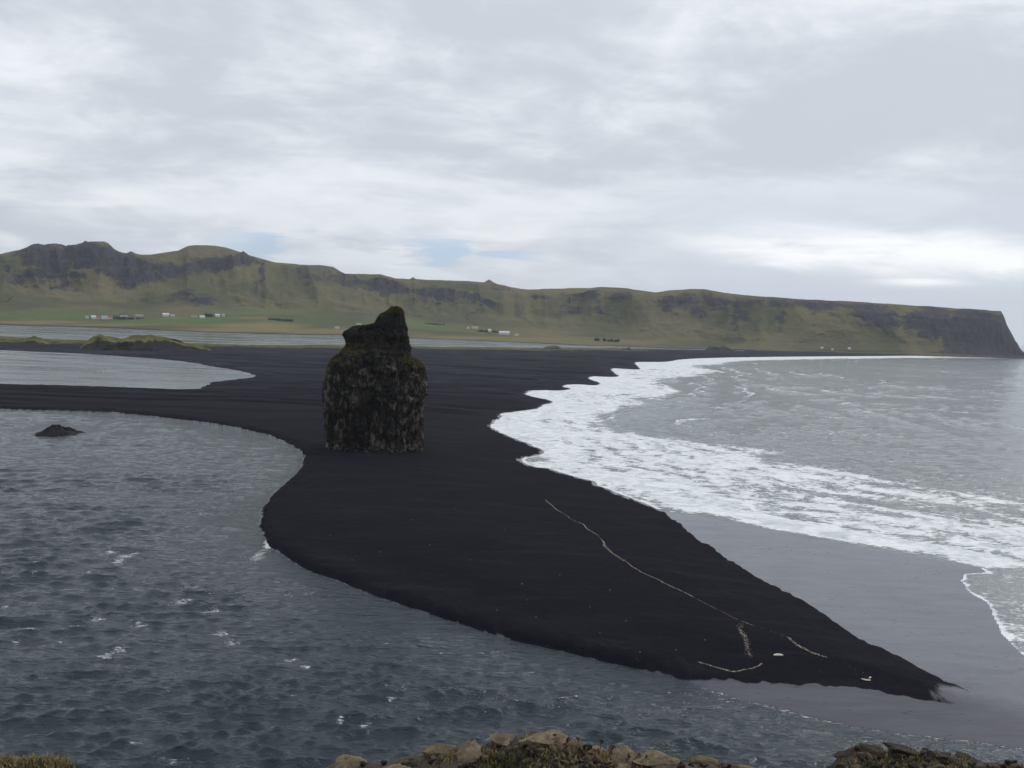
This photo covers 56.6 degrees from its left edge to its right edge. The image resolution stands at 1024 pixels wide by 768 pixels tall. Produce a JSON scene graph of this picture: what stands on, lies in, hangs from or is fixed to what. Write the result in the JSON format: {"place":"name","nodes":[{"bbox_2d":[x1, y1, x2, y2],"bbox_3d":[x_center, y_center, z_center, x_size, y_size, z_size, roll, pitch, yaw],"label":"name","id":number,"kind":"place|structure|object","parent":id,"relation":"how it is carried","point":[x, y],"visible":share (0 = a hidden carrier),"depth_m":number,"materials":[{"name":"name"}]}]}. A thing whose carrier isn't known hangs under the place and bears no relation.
{"place":"outdoors","nodes":[
{"label":"outdoors","id":0,"kind":"place"},
{"bbox_2d":[0,336,49,343],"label":"grassy dune","id":1,"kind":"structure","parent":0,"point":[34,340],"depth_m":1421.00,"materials":[{"name":"green plant"}]},
{"bbox_2d":[0,751,88,767],"bbox_3d":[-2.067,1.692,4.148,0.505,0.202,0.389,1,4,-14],"label":"grass","id":2,"kind":"structure","parent":0,"point":[51,763],"depth_m":4.11,"materials":[{"name":"green plant"}]},
{"bbox_2d":[0,350,255,388],"bbox_3d":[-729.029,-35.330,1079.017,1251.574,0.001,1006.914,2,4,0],"label":"pond water","id":3,"kind":"structure","parent":0,"point":[42,368],"depth_m":923.87,"materials":[{"name":"grey liquid"}]},
{"bbox_2d":[80,334,210,350],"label":"grassy dune","id":4,"kind":"structure","parent":0,"point":[149,342],"depth_m":1372.31,"materials":[{"name":"green plant"}]},
{"bbox_2d":[0,325,742,350],"bbox_3d":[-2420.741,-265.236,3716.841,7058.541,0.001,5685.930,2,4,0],"label":"lagoon water","id":5,"kind":"structure","parent":0,"point":[62,332],"depth_m":2526.60,"materials":[{"name":"grey liquid"}]},
{"bbox_2d":[0,409,1023,767],"bbox_3d":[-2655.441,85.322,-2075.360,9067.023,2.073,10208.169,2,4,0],"label":"bay water","id":6,"kind":"structure","parent":0,"point":[164,603],"depth_m":168.71,"materials":[{"name":"grey liquid"}]},
{"bbox_2d":[35,424,84,436],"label":"sea rock","id":7,"kind":"object","parent":6,"relation":"in","point":[53,430],"visible":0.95,"depth_m":447.09,"materials":[{"name":"black stone"}]},
{"bbox_2d":[0,325,1023,748],"bbox_3d":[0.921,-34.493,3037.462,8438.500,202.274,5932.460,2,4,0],"label":"beach","id":8,"kind":"structure","parent":0,"point":[460,519],"depth_m":241.75,"materials":[{"name":"black sand"}]},
{"bbox_2d":[321,306,428,452],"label":"sea stack","id":9,"kind":"object","parent":8,"relation":"on","point":[375,389],"visible":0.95,"depth_m":420.29,"materials":[{"name":"black stone"}]},
{"bbox_2d":[541,345,562,348],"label":"grassy mound","id":10,"kind":"object","parent":8,"relation":"on","point":[552,347],"visible":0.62,"depth_m":2500.95,"materials":[{"name":"green plant"}]},
{"bbox_2d":[546,500,826,671],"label":"strandline debris","id":11,"kind":"object","parent":8,"relation":"on","point":[701,601],"visible":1,"depth_m":183.84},
{"bbox_2d":[705,345,735,350],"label":"grassy mound","id":12,"kind":"object","parent":8,"relation":"on","point":[720,347],"visible":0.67,"depth_m":3185.64,"materials":[{"name":"green plant"}]},
{"bbox_2d":[0,241,1023,354],"bbox_3d":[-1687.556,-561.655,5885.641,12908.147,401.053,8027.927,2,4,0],"label":"mountain","id":13,"kind":"structure","parent":0,"point":[94,275],"depth_m":4062.60,"materials":[{"name":"green plant"}]},
{"bbox_2d":[0,308,1023,358],"bbox_3d":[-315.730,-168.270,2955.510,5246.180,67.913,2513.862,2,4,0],"label":"meadow","id":14,"kind":"structure","parent":0,"point":[234,322],"depth_m":3383.24,"materials":[{"name":"green plant"}]},
{"bbox_2d":[115,317,143,318],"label":"shelter belt","id":15,"kind":"object","parent":14,"relation":"on","point":[127,318],"visible":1,"depth_m":3232.40,"materials":[{"name":"green plant"}]},
{"bbox_2d":[268,318,292,320],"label":"shelter belt","id":16,"kind":"object","parent":14,"relation":"on","point":[279,319],"visible":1,"depth_m":3503.30,"materials":[{"name":"green plant"}]},
{"bbox_2d":[499,331,509,334],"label":"barn","id":17,"kind":"structure","parent":14,"relation":"on","point":[504,332],"depth_m":3729.41,"materials":[{"name":"white"}]},
{"bbox_2d":[594,338,619,341],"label":"shelter belt","id":18,"kind":"object","parent":14,"relation":"on","point":[604,339],"visible":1,"depth_m":3651.68,"materials":[{"name":"green plant"}]},
{"bbox_2d":[0,0,1023,345],"label":"sky","id":19,"kind":"structure","parent":0,"point":[872,151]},
{"bbox_2d":[476,746,573,767],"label":"grass","id":20,"kind":"structure","parent":0,"point":[506,763],"depth_m":4.45,"materials":[{"name":"green plant"}]},
{"bbox_2d":[326,735,1023,767],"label":"clifftop ground","id":21,"kind":"structure","parent":0,"point":[372,764],"depth_m":4.56,"materials":[{"name":"soil"}]},
{"bbox_2d":[0,756,20,767],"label":"boulder","id":22,"kind":"object","parent":21,"relation":"on","point":[13,759],"visible":0.44,"depth_m":4.18,"materials":[{"name":"beige stone"}]},
{"bbox_2d":[331,754,367,767],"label":"boulder","id":23,"kind":"object","parent":21,"relation":"on","point":[345,761],"visible":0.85,"depth_m":4.82,"materials":[{"name":"beige stone"}]},
{"bbox_2d":[360,761,366,766],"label":"stone","id":24,"kind":"object","parent":21,"relation":"on","point":[363,763],"visible":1,"depth_m":4.78,"materials":[{"name":"stone"}]},
{"bbox_2d":[383,764,410,767],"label":"boulder","id":25,"kind":"object","parent":21,"relation":"on","point":[396,766],"visible":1,"depth_m":4.71,"materials":[{"name":"beige stone"}]},
{"bbox_2d":[401,760,418,767],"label":"boulder","id":26,"kind":"object","parent":21,"relation":"on","point":[412,763],"visible":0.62,"depth_m":4.72,"materials":[{"name":"stone"}]},
{"bbox_2d":[421,743,458,759],"bbox_3d":[-0.356,1.829,4.714,0.174,0.082,0.128,3,4,8],"label":"boulder","id":27,"kind":"object","parent":21,"relation":"on","point":[436,749],"visible":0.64,"depth_m":4.68,"materials":[{"name":"beige stone"}]},
{"bbox_2d":[462,762,469,767],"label":"stone","id":28,"kind":"object","parent":21,"relation":"on","point":[466,765],"visible":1,"depth_m":4.42,"materials":[{"name":"brown stone"}]},
{"bbox_2d":[455,740,481,762],"bbox_3d":[-0.206,1.769,4.540,0.131,0.073,0.181,-3,10,1],"label":"boulder","id":29,"kind":"object","parent":21,"relation":"on","point":[468,752],"visible":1,"depth_m":4.51,"materials":[{"name":"beige stone"}]},
{"bbox_2d":[480,754,488,759],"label":"stone","id":30,"kind":"object","parent":21,"relation":"on","point":[484,756],"visible":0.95,"depth_m":4.53,"materials":[{"name":"stone"}]},
{"bbox_2d":[489,733,514,747],"bbox_3d":[-0.044,1.786,4.738,0.156,0.065,0.130,14,12,10],"label":"boulder","id":31,"kind":"object","parent":21,"relation":"on","point":[502,739],"visible":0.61,"depth_m":4.72,"materials":[{"name":"beige stone"}]},
{"bbox_2d":[415,731,648,767],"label":"dry grass","id":32,"kind":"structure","parent":21,"relation":"on","point":[513,756],"depth_m":4.49,"materials":[{"name":"plant"}]},
{"bbox_2d":[529,745,540,755],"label":"boulder","id":33,"kind":"object","parent":21,"relation":"on","point":[536,750],"visible":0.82,"depth_m":4.38,"materials":[{"name":"stone"}]},
{"bbox_2d":[538,755,546,760],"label":"stone","id":34,"kind":"object","parent":21,"relation":"on","point":[541,757],"visible":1,"depth_m":4.30,"materials":[{"name":"stone"}]},
{"bbox_2d":[518,729,567,745],"bbox_3d":[0.146,1.677,4.488,0.237,0.055,0.170,-4,-1,4],"label":"boulder","id":35,"kind":"object","parent":21,"relation":"on","point":[543,737],"visible":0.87,"depth_m":4.46,"materials":[{"name":"beige stone"}]},
{"bbox_2d":[548,762,556,767],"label":"stone","id":36,"kind":"object","parent":21,"relation":"on","point":[553,764],"visible":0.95,"depth_m":4.26,"materials":[{"name":"stone"}]},
{"bbox_2d":[551,745,557,752],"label":"stone","id":37,"kind":"object","parent":21,"relation":"on","point":[553,747],"visible":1,"depth_m":4.38,"materials":[{"name":"brown stone"}]},
{"bbox_2d":[555,741,563,750],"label":"stone","id":38,"kind":"object","parent":21,"relation":"on","point":[560,743],"visible":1,"depth_m":4.42,"materials":[{"name":"brown stone"}]},
{"bbox_2d":[560,760,568,765],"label":"stone","id":39,"kind":"object","parent":21,"relation":"on","point":[566,762],"visible":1,"depth_m":4.30,"materials":[{"name":"brown stone"}]},
{"bbox_2d":[565,739,585,749],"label":"boulder","id":40,"kind":"object","parent":21,"relation":"on","point":[576,744],"visible":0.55,"depth_m":4.48,"materials":[{"name":"brown stone"}]},
{"bbox_2d":[579,749,586,755],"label":"stone","id":41,"kind":"object","parent":21,"relation":"on","point":[582,751],"visible":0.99,"depth_m":4.41,"materials":[{"name":"brown stone"}]},
{"bbox_2d":[583,744,591,749],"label":"stone","id":42,"kind":"object","parent":21,"relation":"on","point":[589,747],"visible":0.96,"depth_m":4.46,"materials":[{"name":"black stone"}]},
{"bbox_2d":[592,745,611,761],"bbox_3d":[0.418,1.766,4.534,0.130,0.064,0.154,1,4,-14],"label":"boulder","id":43,"kind":"object","parent":21,"relation":"on","point":[601,749],"visible":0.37,"depth_m":4.53,"materials":[{"name":"brown stone"}]},
{"bbox_2d":[608,745,638,767],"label":"boulder","id":44,"kind":"object","parent":21,"relation":"on","point":[620,754],"visible":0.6,"depth_m":4.50,"materials":[{"name":"grey stone"}]},
{"bbox_2d":[633,750,679,766],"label":"boulder","id":45,"kind":"object","parent":21,"relation":"on","point":[656,757],"visible":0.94,"depth_m":4.39,"materials":[{"name":"beige stone"}]},
{"bbox_2d":[677,763,685,767],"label":"stone","id":46,"kind":"object","parent":21,"relation":"on","point":[682,765],"visible":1,"depth_m":4.30,"materials":[{"name":"brown stone"}]},
{"bbox_2d":[688,755,720,766],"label":"boulder","id":47,"kind":"object","parent":21,"relation":"on","point":[696,759],"visible":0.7,"depth_m":4.40,"materials":[{"name":"beige stone"}]},
{"bbox_2d":[732,764,753,767],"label":"boulder","id":48,"kind":"object","parent":21,"relation":"on","point":[740,765],"visible":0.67,"depth_m":4.41,"materials":[{"name":"beige stone"}]},
{"bbox_2d":[833,748,854,758],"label":"boulder","id":49,"kind":"object","parent":21,"relation":"on","point":[844,753],"visible":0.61,"depth_m":4.72,"materials":[{"name":"stone"}]},
{"bbox_2d":[851,764,860,767],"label":"stone","id":50,"kind":"object","parent":21,"relation":"on","point":[856,766],"visible":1,"depth_m":4.53,"materials":[{"name":"brown stone"}]},
{"bbox_2d":[857,754,864,760],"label":"stone","id":51,"kind":"object","parent":21,"relation":"on","point":[860,757],"visible":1,"depth_m":4.61,"materials":[{"name":"stone"}]},
{"bbox_2d":[865,752,872,760],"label":"stone","id":52,"kind":"object","parent":21,"relation":"on","point":[869,755],"visible":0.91,"depth_m":4.62,"materials":[{"name":"stone"}]},
{"bbox_2d":[854,743,884,757],"bbox_3d":[1.772,1.814,4.683,0.138,0.070,0.121,1,4,-18],"label":"boulder","id":53,"kind":"object","parent":21,"relation":"on","point":[877,751],"visible":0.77,"depth_m":4.67,"materials":[{"name":"stone"}]},
{"bbox_2d":[866,760,873,767],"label":"stone","id":54,"kind":"object","parent":21,"relation":"on","point":[869,762],"visible":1,"depth_m":4.55,"materials":[{"name":"stone"}]},
{"bbox_2d":[871,764,879,767],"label":"stone","id":55,"kind":"object","parent":21,"relation":"on","point":[875,766],"visible":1,"depth_m":4.53,"materials":[{"name":"brown stone"}]},
{"bbox_2d":[894,754,901,759],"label":"stone","id":56,"kind":"object","parent":21,"relation":"on","point":[896,756],"visible":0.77,"depth_m":4.59,"materials":[{"name":"stone"}]},
{"bbox_2d":[883,742,912,755],"bbox_3d":[1.907,1.800,4.646,0.167,0.055,0.127,11,-2,9],"label":"boulder","id":57,"kind":"object","parent":21,"relation":"on","point":[896,748],"visible":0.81,"depth_m":4.63,"materials":[{"name":"stone"}]},
{"bbox_2d":[908,756,914,761],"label":"stone","id":58,"kind":"object","parent":21,"relation":"on","point":[910,758],"visible":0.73,"depth_m":4.54,"materials":[{"name":"grey stone"}]},
{"bbox_2d":[907,762,918,767],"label":"stone","id":59,"kind":"object","parent":21,"relation":"on","point":[913,765],"visible":1,"depth_m":4.38,"materials":[{"name":"brown stone"}]},
{"bbox_2d":[924,756,931,761],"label":"stone","id":60,"kind":"object","parent":21,"relation":"on","point":[928,759],"visible":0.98,"depth_m":4.44,"materials":[{"name":"grey stone"}]},
{"bbox_2d":[926,750,934,758],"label":"stone","id":61,"kind":"object","parent":21,"relation":"on","point":[930,753],"visible":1,"depth_m":4.46,"materials":[{"name":"stone"}]},
{"bbox_2d":[923,751,950,759],"bbox_3d":[2.012,1.770,4.489,0.125,0.061,0.103,-7,-3,37],"label":"boulder","id":62,"kind":"object","parent":21,"relation":"on","point":[943,755],"visible":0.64,"depth_m":4.46,"materials":[{"name":"stone"}]},
{"bbox_2d":[940,758,947,764],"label":"stone","id":63,"kind":"object","parent":21,"relation":"on","point":[943,760],"visible":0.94,"depth_m":4.41,"materials":[{"name":"stone"}]},
{"bbox_2d":[947,756,956,762],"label":"stone","id":64,"kind":"object","parent":21,"relation":"on","point":[949,758],"visible":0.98,"depth_m":4.42,"materials":[{"name":"grey stone"}]},
{"bbox_2d":[954,751,987,767],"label":"boulder","id":65,"kind":"object","parent":21,"relation":"on","point":[980,764],"visible":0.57,"depth_m":4.54,"materials":[{"name":"stone"}]},
{"bbox_2d":[990,762,999,767],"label":"stone","id":66,"kind":"object","parent":21,"relation":"on","point":[994,764],"visible":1,"depth_m":4.63,"materials":[{"name":"stone"}]},
{"bbox_2d":[1004,759,1011,764],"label":"stone","id":67,"kind":"object","parent":21,"relation":"on","point":[1006,762],"visible":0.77,"depth_m":4.64,"materials":[{"name":"stone"}]},
{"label":"boulder","id":68,"kind":"object","parent":21,"relation":"on","visible":0},
{"bbox_2d":[1007,763,1017,767],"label":"stone","id":69,"kind":"object","parent":68,"relation":"on","point":[1014,765],"visible":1,"depth_m":4.58,"materials":[{"name":"brown stone"}]},
{"bbox_2d":[572,743,885,767],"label":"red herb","id":70,"kind":"object","parent":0,"point":[597,749],"visible":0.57,"depth_m":4.47,"materials":[{"name":"plant"}]},
{"bbox_2d":[491,346,1023,654],"bbox_3d":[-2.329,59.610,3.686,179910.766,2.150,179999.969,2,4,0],"label":"sea","id":71,"kind":"structure","parent":0,"point":[920,456],"depth_m":511.11,"materials":[{"name":"liquid"}]},
{"bbox_2d":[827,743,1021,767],"bbox_3d":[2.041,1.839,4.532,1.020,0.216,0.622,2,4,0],"label":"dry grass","id":72,"kind":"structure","parent":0,"point":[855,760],"depth_m":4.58,"materials":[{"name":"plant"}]},
{"bbox_2d":[829,746,1022,767],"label":"grass","id":73,"kind":"structure","parent":0,"point":[909,762],"depth_m":4.52,"materials":[{"name":"green plant"}]}
]}

